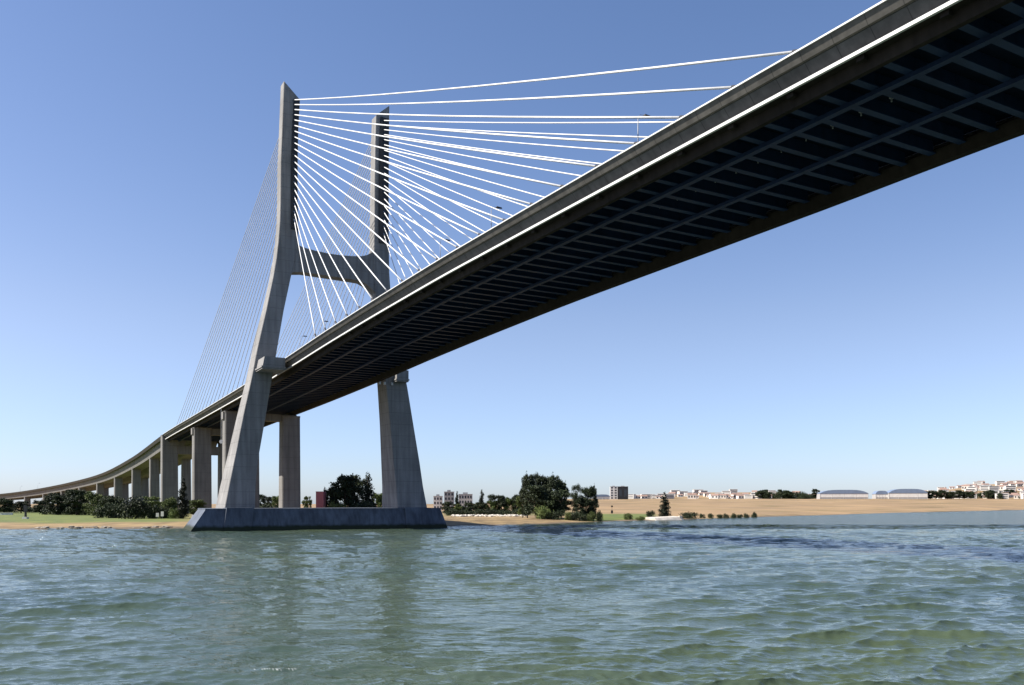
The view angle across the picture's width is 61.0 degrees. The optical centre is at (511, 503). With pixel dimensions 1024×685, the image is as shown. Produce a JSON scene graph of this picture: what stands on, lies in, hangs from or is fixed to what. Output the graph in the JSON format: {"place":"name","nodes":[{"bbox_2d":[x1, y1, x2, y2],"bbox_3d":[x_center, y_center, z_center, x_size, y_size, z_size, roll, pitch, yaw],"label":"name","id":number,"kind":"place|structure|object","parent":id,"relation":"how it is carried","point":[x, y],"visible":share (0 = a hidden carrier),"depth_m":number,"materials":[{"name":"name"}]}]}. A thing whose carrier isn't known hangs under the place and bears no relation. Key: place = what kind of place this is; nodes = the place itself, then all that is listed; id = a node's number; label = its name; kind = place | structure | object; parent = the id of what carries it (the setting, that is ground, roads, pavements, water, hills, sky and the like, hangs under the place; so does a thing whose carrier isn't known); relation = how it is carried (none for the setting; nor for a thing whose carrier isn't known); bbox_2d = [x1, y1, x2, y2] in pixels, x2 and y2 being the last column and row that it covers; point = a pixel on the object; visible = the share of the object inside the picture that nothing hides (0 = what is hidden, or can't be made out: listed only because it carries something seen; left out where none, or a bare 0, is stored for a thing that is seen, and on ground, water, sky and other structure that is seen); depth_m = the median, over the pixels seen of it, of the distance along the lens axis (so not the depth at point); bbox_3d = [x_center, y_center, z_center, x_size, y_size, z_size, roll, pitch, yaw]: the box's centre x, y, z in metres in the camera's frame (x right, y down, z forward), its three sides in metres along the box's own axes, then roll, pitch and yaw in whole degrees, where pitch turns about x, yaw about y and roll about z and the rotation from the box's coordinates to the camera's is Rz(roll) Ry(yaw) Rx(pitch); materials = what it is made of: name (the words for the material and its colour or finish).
{"place":"outdoors","nodes":[
{"label":"outdoors","id":0,"kind":"place"},
{"bbox_2d":[0,510,1023,684],"bbox_3d":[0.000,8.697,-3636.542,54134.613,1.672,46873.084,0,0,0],"label":"water","id":1,"kind":"structure","parent":0,"point":[923,598],"depth_m":75.89,"materials":[{"name":"teal liquid"}]},
{"bbox_2d":[0,484,1023,528],"bbox_3d":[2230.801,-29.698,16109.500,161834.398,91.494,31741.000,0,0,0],"label":"ground","id":2,"kind":"structure","parent":0,"point":[701,504],"depth_m":822.90,"materials":[{"name":"beige sand"}]},
{"bbox_2d":[0,497,16,512],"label":"broadleaf tree","id":3,"kind":"object","parent":2,"relation":"on","point":[5,502],"visible":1,"depth_m":639.12,"materials":[{"name":"green plant"}]},
{"bbox_2d":[11,501,29,512],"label":"broadleaf tree","id":4,"kind":"object","parent":2,"relation":"on","point":[20,504],"visible":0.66,"depth_m":657.79,"materials":[{"name":"green plant"}]},
{"bbox_2d":[22,505,28,518],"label":"marker post","id":5,"kind":"object","parent":2,"relation":"on","point":[25,508],"visible":0.92,"depth_m":419.50,"materials":[{"name":"black metal"}]},
{"bbox_2d":[32,499,48,512],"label":"broadleaf tree","id":6,"kind":"object","parent":2,"relation":"on","point":[37,508],"visible":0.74,"depth_m":667.46,"materials":[{"name":"green plant"}]},
{"bbox_2d":[39,504,63,514],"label":"bush","id":7,"kind":"object","parent":2,"relation":"on","point":[48,512],"visible":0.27,"depth_m":572.83,"materials":[{"name":"green plant"}]},
{"bbox_2d":[41,491,71,514],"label":"broadleaf tree","id":8,"kind":"object","parent":2,"relation":"on","point":[54,498],"visible":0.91,"depth_m":557.10,"materials":[{"name":"green plant"}]},
{"bbox_2d":[63,504,83,514],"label":"bush","id":9,"kind":"object","parent":2,"relation":"on","point":[68,513],"visible":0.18,"depth_m":556.67,"materials":[{"name":"green plant"}]},
{"bbox_2d":[61,489,88,514],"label":"broadleaf tree","id":10,"kind":"object","parent":2,"relation":"on","point":[73,498],"visible":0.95,"depth_m":542.17,"materials":[{"name":"green plant"}]},
{"bbox_2d":[79,503,94,514],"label":"bush","id":11,"kind":"object","parent":2,"relation":"on","point":[84,512],"visible":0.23,"depth_m":554.30,"materials":[{"name":"green plant"}]},
{"bbox_2d":[81,491,102,515],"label":"broadleaf tree","id":12,"kind":"object","parent":2,"relation":"on","point":[93,497],"visible":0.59,"depth_m":517.79,"materials":[{"name":"green plant"}]},
{"bbox_2d":[89,504,104,515],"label":"bush","id":13,"kind":"object","parent":2,"relation":"on","point":[93,510],"visible":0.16,"depth_m":496.21,"materials":[{"name":"green plant"}]},
{"bbox_2d":[93,502,123,517],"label":"bush","id":14,"kind":"object","parent":2,"relation":"on","point":[107,509],"visible":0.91,"depth_m":437.43,"materials":[{"name":"green plant"}]},
{"bbox_2d":[0,435,221,513],"bbox_3d":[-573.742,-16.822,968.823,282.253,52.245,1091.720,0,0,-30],"label":"approach viaduct","id":15,"kind":"object","parent":2,"relation":"on","point":[151,469],"visible":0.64,"depth_m":632.07,"materials":[{"name":"concrete"}]},
{"bbox_2d":[97,494,124,514],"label":"broadleaf tree","id":16,"kind":"object","parent":2,"relation":"on","point":[104,500],"visible":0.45,"depth_m":477.97,"materials":[{"name":"green plant"}]},
{"bbox_2d":[115,494,152,518],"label":"bush","id":17,"kind":"object","parent":2,"relation":"on","point":[135,508],"visible":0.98,"depth_m":418.46,"materials":[{"name":"green plant"}]},
{"bbox_2d":[143,496,161,507],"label":"broadleaf tree","id":18,"kind":"object","parent":2,"relation":"on","point":[151,499],"visible":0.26,"depth_m":468.59,"materials":[{"name":"green plant"}]},
{"bbox_2d":[146,504,162,518],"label":"bush","id":19,"kind":"object","parent":2,"relation":"on","point":[155,510],"visible":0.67,"depth_m":427.20,"materials":[{"name":"green plant"}]},
{"bbox_2d":[159,508,173,517],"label":"bush","id":20,"kind":"object","parent":2,"relation":"on","point":[166,513],"visible":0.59,"depth_m":429.81,"materials":[{"name":"green plant"}]},
{"bbox_2d":[159,497,177,511],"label":"broadleaf tree","id":21,"kind":"object","parent":2,"relation":"on","point":[168,503],"visible":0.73,"depth_m":437.48,"materials":[{"name":"green plant"}]},
{"bbox_2d":[168,507,181,518],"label":"bush","id":22,"kind":"object","parent":2,"relation":"on","point":[172,514],"visible":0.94,"depth_m":423.39,"materials":[{"name":"green plant"}]},
{"bbox_2d":[175,476,190,518],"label":"cypress tree","id":23,"kind":"object","parent":2,"relation":"on","point":[183,507],"visible":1,"depth_m":423.12,"materials":[{"name":"green plant"}]},
{"bbox_2d":[188,499,206,514],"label":"broadleaf tree","id":24,"kind":"object","parent":2,"relation":"on","point":[196,504],"visible":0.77,"depth_m":433.07,"materials":[{"name":"green plant"}]},
{"bbox_2d":[259,494,265,504],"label":"broadleaf tree","id":25,"kind":"object","parent":2,"relation":"on","point":[262,498],"visible":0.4,"depth_m":698.47,"materials":[{"name":"green plant"}]},
{"bbox_2d":[260,502,278,507],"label":"bush","id":26,"kind":"object","parent":2,"relation":"on","point":[264,505],"visible":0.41,"depth_m":688.20,"materials":[{"name":"green plant"}]},
{"bbox_2d":[265,496,274,507],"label":"broadleaf tree","id":27,"kind":"object","parent":2,"relation":"on","point":[268,500],"visible":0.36,"depth_m":717.72,"materials":[{"name":"green plant"}]},
{"bbox_2d":[271,496,278,507],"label":"broadleaf tree","id":28,"kind":"object","parent":2,"relation":"on","point":[275,499],"visible":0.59,"depth_m":708.62,"materials":[{"name":"green plant"}]},
{"bbox_2d":[301,496,311,507],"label":"broadleaf tree","id":29,"kind":"object","parent":2,"relation":"on","point":[305,503],"visible":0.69,"depth_m":599.16,"materials":[{"name":"green plant"}]},
{"bbox_2d":[316,491,325,507],"bbox_3d":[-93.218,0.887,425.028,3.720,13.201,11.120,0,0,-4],"label":"truck","id":30,"kind":"object","parent":2,"relation":"on","point":[320,499],"visible":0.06,"depth_m":419.63,"materials":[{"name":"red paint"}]},
{"bbox_2d":[324,486,333,507],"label":"broadleaf tree","id":31,"kind":"object","parent":2,"relation":"on","point":[329,492],"visible":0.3,"depth_m":437.83,"materials":[{"name":"green plant"}]},
{"bbox_2d":[328,500,347,507],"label":"bush","id":32,"kind":"object","parent":2,"relation":"on","point":[341,503],"visible":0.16,"depth_m":413.89,"materials":[{"name":"green plant"}]},
{"bbox_2d":[329,473,360,507],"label":"broadleaf tree","id":33,"kind":"object","parent":2,"relation":"on","point":[347,483],"visible":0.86,"depth_m":426.60,"materials":[{"name":"green plant"}]},
{"bbox_2d":[343,479,364,505],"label":"broadleaf tree","id":34,"kind":"object","parent":2,"relation":"on","point":[359,484],"visible":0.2,"depth_m":442.98,"materials":[{"name":"green plant"}]},
{"bbox_2d":[348,500,373,507],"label":"bush","id":35,"kind":"object","parent":2,"relation":"on","point":[366,505],"visible":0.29,"depth_m":413.30,"materials":[{"name":"green plant"}]},
{"bbox_2d":[357,471,377,507],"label":"cypress tree","id":36,"kind":"object","parent":2,"relation":"on","point":[368,492],"visible":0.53,"depth_m":423.92,"materials":[{"name":"green plant"}]},
{"bbox_2d":[371,492,381,507],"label":"broadleaf tree","id":37,"kind":"object","parent":2,"relation":"on","point":[378,498],"visible":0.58,"depth_m":438.51,"materials":[{"name":"green plant"}]},
{"bbox_2d":[434,494,442,509],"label":"apartment block","id":38,"kind":"structure","parent":2,"relation":"on","point":[438,500],"depth_m":893.99,"materials":[{"name":"grey concrete"}]},
{"bbox_2d":[441,500,452,514],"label":"broadleaf tree","id":39,"kind":"object","parent":2,"relation":"on","point":[446,504],"visible":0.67,"depth_m":544.17,"materials":[{"name":"green plant"}]},
{"bbox_2d":[444,490,453,508],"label":"apartment block","id":40,"kind":"structure","parent":2,"relation":"on","point":[448,495],"depth_m":875.02,"materials":[{"name":"grey concrete"}]},
{"bbox_2d":[443,508,458,515],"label":"bush","id":41,"kind":"object","parent":2,"relation":"on","point":[451,512],"visible":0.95,"depth_m":525.72,"materials":[{"name":"green plant"}]},
{"bbox_2d":[454,491,459,509],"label":"cypress tree","id":42,"kind":"object","parent":2,"relation":"on","point":[456,499],"visible":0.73,"depth_m":544.22,"materials":[{"name":"green plant"}]},
{"bbox_2d":[451,503,465,509],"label":"broadleaf tree","id":43,"kind":"object","parent":2,"relation":"on","point":[460,507],"visible":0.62,"depth_m":543.20,"materials":[{"name":"green plant"}]},
{"bbox_2d":[456,509,471,514],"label":"bush","id":44,"kind":"object","parent":2,"relation":"on","point":[463,512],"visible":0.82,"depth_m":526.24,"materials":[{"name":"green plant"}]},
{"bbox_2d":[458,492,472,506],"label":"apartment block","id":45,"kind":"structure","parent":2,"relation":"on","point":[465,496],"depth_m":894.00,"materials":[{"name":"grey concrete"}]},
{"bbox_2d":[463,501,475,510],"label":"broadleaf tree","id":46,"kind":"object","parent":2,"relation":"on","point":[469,505],"visible":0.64,"depth_m":543.33,"materials":[{"name":"green plant"}]},
{"bbox_2d":[467,508,483,514],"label":"bush","id":47,"kind":"object","parent":2,"relation":"on","point":[477,511],"visible":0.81,"depth_m":526.55,"materials":[{"name":"green plant"}]},
{"bbox_2d":[472,502,486,511],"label":"broadleaf tree","id":48,"kind":"object","parent":2,"relation":"on","point":[477,506],"visible":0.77,"depth_m":542.71,"materials":[{"name":"green plant"}]},
{"bbox_2d":[479,489,484,514],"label":"cypress tree","id":49,"kind":"object","parent":2,"relation":"on","point":[481,498],"visible":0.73,"depth_m":544.60,"materials":[{"name":"green plant"}]},
{"bbox_2d":[482,508,495,514],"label":"bush","id":50,"kind":"object","parent":2,"relation":"on","point":[488,512],"visible":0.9,"depth_m":526.66,"materials":[{"name":"green plant"}]},
{"bbox_2d":[485,500,497,510],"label":"broadleaf tree","id":51,"kind":"object","parent":2,"relation":"on","point":[492,504],"visible":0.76,"depth_m":543.09,"materials":[{"name":"green plant"}]},
{"bbox_2d":[487,494,496,502],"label":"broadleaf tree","id":52,"kind":"object","parent":2,"relation":"on","point":[491,498],"visible":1,"depth_m":543.96,"materials":[{"name":"green plant"}]},
{"bbox_2d":[493,509,508,514],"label":"bush","id":53,"kind":"object","parent":2,"relation":"on","point":[502,512],"visible":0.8,"depth_m":526.09,"materials":[{"name":"green plant"}]},
{"bbox_2d":[495,495,507,510],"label":"broadleaf tree","id":54,"kind":"object","parent":2,"relation":"on","point":[501,502],"visible":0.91,"depth_m":542.97,"materials":[{"name":"green plant"}]},
{"bbox_2d":[503,497,515,510],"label":"broadleaf tree","id":55,"kind":"object","parent":2,"relation":"on","point":[508,501],"visible":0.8,"depth_m":542.92,"materials":[{"name":"green plant"}]},
{"bbox_2d":[506,508,517,514],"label":"bush","id":56,"kind":"object","parent":2,"relation":"on","point":[510,512],"visible":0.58,"depth_m":526.89,"materials":[{"name":"green plant"}]},
{"bbox_2d":[511,494,519,510],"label":"broadleaf tree","id":57,"kind":"object","parent":2,"relation":"on","point":[513,498],"visible":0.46,"depth_m":543.05,"materials":[{"name":"green plant"}]},
{"bbox_2d":[515,490,525,517],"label":"broadleaf tree","id":58,"kind":"object","parent":2,"relation":"on","point":[518,504],"visible":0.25,"depth_m":453.85,"materials":[{"name":"green plant"}]},
{"bbox_2d":[518,471,536,517],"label":"broadleaf tree","id":59,"kind":"object","parent":2,"relation":"on","point":[527,479],"visible":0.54,"depth_m":439.01,"materials":[{"name":"green plant"}]},
{"bbox_2d":[520,484,551,517],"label":"broadleaf tree","id":60,"kind":"object","parent":2,"relation":"on","point":[541,498],"visible":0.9,"depth_m":427.14,"materials":[{"name":"green plant"}]},
{"bbox_2d":[533,503,553,518],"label":"bush","id":61,"kind":"object","parent":2,"relation":"on","point":[542,511],"visible":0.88,"depth_m":415.40,"materials":[{"name":"green plant"}]},
{"bbox_2d":[534,474,552,505],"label":"broadleaf tree","id":62,"kind":"object","parent":2,"relation":"on","point":[539,479],"visible":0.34,"depth_m":443.35,"materials":[{"name":"green plant"}]},
{"bbox_2d":[537,510,564,519],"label":"bush","id":63,"kind":"object","parent":2,"relation":"on","point":[555,515],"visible":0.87,"depth_m":416.63,"materials":[{"name":"green plant"}]},
{"bbox_2d":[546,474,563,511],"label":"broadleaf tree","id":64,"kind":"object","parent":2,"relation":"on","point":[552,483],"visible":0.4,"depth_m":438.83,"materials":[{"name":"green plant"}]},
{"bbox_2d":[546,487,572,516],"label":"broadleaf tree","id":65,"kind":"object","parent":2,"relation":"on","point":[554,497],"visible":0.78,"depth_m":426.48,"materials":[{"name":"green plant"}]},
{"bbox_2d":[554,479,569,517],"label":"broadleaf tree","id":66,"kind":"object","parent":2,"relation":"on","point":[563,487],"visible":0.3,"depth_m":443.72,"materials":[{"name":"green plant"}]},
{"bbox_2d":[564,512,571,519],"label":"bush","id":67,"kind":"object","parent":2,"relation":"on","point":[567,516],"visible":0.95,"depth_m":415.36,"materials":[{"name":"green plant"}]},
{"bbox_2d":[569,483,581,501],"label":"pine tree","id":68,"kind":"object","parent":2,"relation":"on","point":[574,496],"visible":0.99,"depth_m":423.94,"materials":[{"name":"green plant"}]},
{"bbox_2d":[570,511,587,520],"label":"bush","id":69,"kind":"object","parent":2,"relation":"on","point":[575,516],"visible":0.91,"depth_m":415.94,"materials":[{"name":"green plant"}]},
{"bbox_2d":[570,496,591,515],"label":"broadleaf tree","id":70,"kind":"object","parent":2,"relation":"on","point":[576,505],"visible":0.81,"depth_m":422.96,"materials":[{"name":"green plant"}]},
{"bbox_2d":[578,487,591,508],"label":"pine tree","id":71,"kind":"object","parent":2,"relation":"on","point":[584,490],"visible":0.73,"depth_m":426.86,"materials":[{"name":"green plant"}]},
{"bbox_2d":[587,511,594,521],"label":"bush","id":72,"kind":"object","parent":2,"relation":"on","point":[591,517],"visible":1,"depth_m":414.12,"materials":[{"name":"green plant"}]},
{"bbox_2d":[586,485,598,518],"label":"broadleaf tree","id":73,"kind":"object","parent":2,"relation":"on","point":[591,492],"visible":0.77,"depth_m":422.71,"materials":[{"name":"green plant"}]},
{"bbox_2d":[163,0,1023,531],"bbox_3d":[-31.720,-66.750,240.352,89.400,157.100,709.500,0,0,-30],"label":"cable stayed bridge","id":74,"kind":"structure","parent":2,"relation":"on","point":[879,94],"depth_m":163.09,"materials":[{"name":"concrete"}]},
{"bbox_2d":[596,510,603,521],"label":"bush","id":75,"kind":"object","parent":2,"relation":"on","point":[599,516],"visible":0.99,"depth_m":415.64,"materials":[{"name":"green plant"}]},
{"bbox_2d":[597,494,609,498],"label":"warehouse","id":76,"kind":"structure","parent":2,"relation":"on","point":[602,496],"depth_m":2234.37,"materials":[{"name":"grey metal"}]},
{"bbox_2d":[610,486,617,498],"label":"apartment block","id":77,"kind":"structure","parent":2,"relation":"on","point":[613,492],"depth_m":2292.08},
{"bbox_2d":[618,486,627,498],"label":"apartment block","id":78,"kind":"structure","parent":2,"relation":"on","point":[622,492],"depth_m":2280.93,"materials":[{"name":"grey concrete"}]},
{"bbox_2d":[623,513,632,519],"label":"bush","id":79,"kind":"object","parent":2,"relation":"on","point":[629,515],"visible":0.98,"depth_m":449.70,"materials":[{"name":"green plant"}]},
{"bbox_2d":[646,511,655,516],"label":"bush","id":80,"kind":"object","parent":2,"relation":"on","point":[649,513],"visible":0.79,"depth_m":478.92,"materials":[{"name":"green plant"}]},
{"bbox_2d":[657,492,671,516],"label":"cypress tree","id":81,"kind":"object","parent":2,"relation":"on","point":[664,510],"visible":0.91,"depth_m":469.25,"materials":[{"name":"green plant"}]},
{"bbox_2d":[645,516,683,519],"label":"slipway","id":82,"kind":"structure","parent":2,"relation":"on","point":[666,518],"depth_m":455.74,"materials":[{"name":"white concrete"}]},
{"bbox_2d":[680,511,698,518],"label":"bush","id":83,"kind":"object","parent":2,"relation":"on","point":[686,515],"visible":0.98,"depth_m":488.12,"materials":[{"name":"green plant"}]},
{"bbox_2d":[687,493,696,498],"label":"house","id":84,"kind":"structure","parent":2,"relation":"on","point":[692,495],"depth_m":2534.33,"materials":[{"name":"white paint"}]},
{"bbox_2d":[754,490,765,497],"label":"broadleaf tree","id":85,"kind":"object","parent":2,"relation":"on","point":[758,493],"visible":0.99,"depth_m":2470.16,"materials":[{"name":"green plant"}]},
{"bbox_2d":[772,491,781,498],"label":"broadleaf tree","id":86,"kind":"object","parent":2,"relation":"on","point":[778,495],"visible":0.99,"depth_m":2468.48,"materials":[{"name":"green plant"}]},
{"bbox_2d":[782,490,791,498],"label":"broadleaf tree","id":87,"kind":"object","parent":2,"relation":"on","point":[786,496],"visible":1,"depth_m":2469.96,"materials":[{"name":"green plant"}]},
{"bbox_2d":[810,489,819,498],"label":"broadleaf tree","id":88,"kind":"object","parent":2,"relation":"on","point":[814,491],"visible":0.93,"depth_m":2479.83,"materials":[{"name":"green plant"}]},
{"bbox_2d":[816,490,868,498],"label":"warehouse","id":89,"kind":"structure","parent":2,"relation":"on","point":[843,494],"depth_m":2410.72,"materials":[{"name":"white metal"}]},
{"bbox_2d":[872,491,887,498],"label":"warehouse","id":90,"kind":"structure","parent":2,"relation":"on","point":[879,494],"depth_m":2426.09,"materials":[{"name":"white metal"}]},
{"bbox_2d":[887,489,927,498],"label":"warehouse","id":91,"kind":"structure","parent":2,"relation":"on","point":[907,494],"depth_m":2400.67,"materials":[{"name":"white metal"}]},
{"bbox_2d":[931,491,940,497],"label":"broadleaf tree","id":92,"kind":"object","parent":2,"relation":"on","point":[937,495],"visible":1,"depth_m":2434.38,"materials":[{"name":"green plant"}]},
{"bbox_2d":[938,490,946,497],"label":"broadleaf tree","id":93,"kind":"object","parent":2,"relation":"on","point":[942,492],"visible":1,"depth_m":2436.17,"materials":[{"name":"green plant"}]},
{"bbox_2d":[955,490,963,498],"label":"broadleaf tree","id":94,"kind":"object","parent":2,"relation":"on","point":[960,493],"visible":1,"depth_m":2434.29,"materials":[{"name":"green plant"}]},
{"bbox_2d":[961,491,970,498],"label":"broadleaf tree","id":95,"kind":"object","parent":2,"relation":"on","point":[965,494],"visible":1,"depth_m":2436.59,"materials":[{"name":"green plant"}]},
{"bbox_2d":[979,485,990,490],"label":"house","id":96,"kind":"structure","parent":2,"relation":"on","point":[984,487],"depth_m":2942.11,"materials":[{"name":"white paint"}]},
{"bbox_2d":[981,490,997,497],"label":"broadleaf tree","id":97,"kind":"object","parent":2,"relation":"on","point":[991,491],"visible":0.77,"depth_m":2566.59,"materials":[{"name":"green plant"}]},
{"bbox_2d":[995,493,1008,498],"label":"house","id":98,"kind":"structure","parent":2,"relation":"on","point":[1005,495],"depth_m":2519.15,"materials":[{"name":"white paint"}]},
{"bbox_2d":[1004,485,1015,489],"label":"house","id":99,"kind":"structure","parent":2,"relation":"on","point":[1010,487],"depth_m":2919.45,"materials":[{"name":"white paint"}]},
{"bbox_2d":[1003,489,1016,493],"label":"building","id":100,"kind":"structure","parent":2,"relation":"on","point":[1011,491],"depth_m":2756.14,"materials":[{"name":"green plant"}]},
{"bbox_2d":[0,0,1023,503],"label":"sky","id":101,"kind":"structure","parent":0,"point":[873,341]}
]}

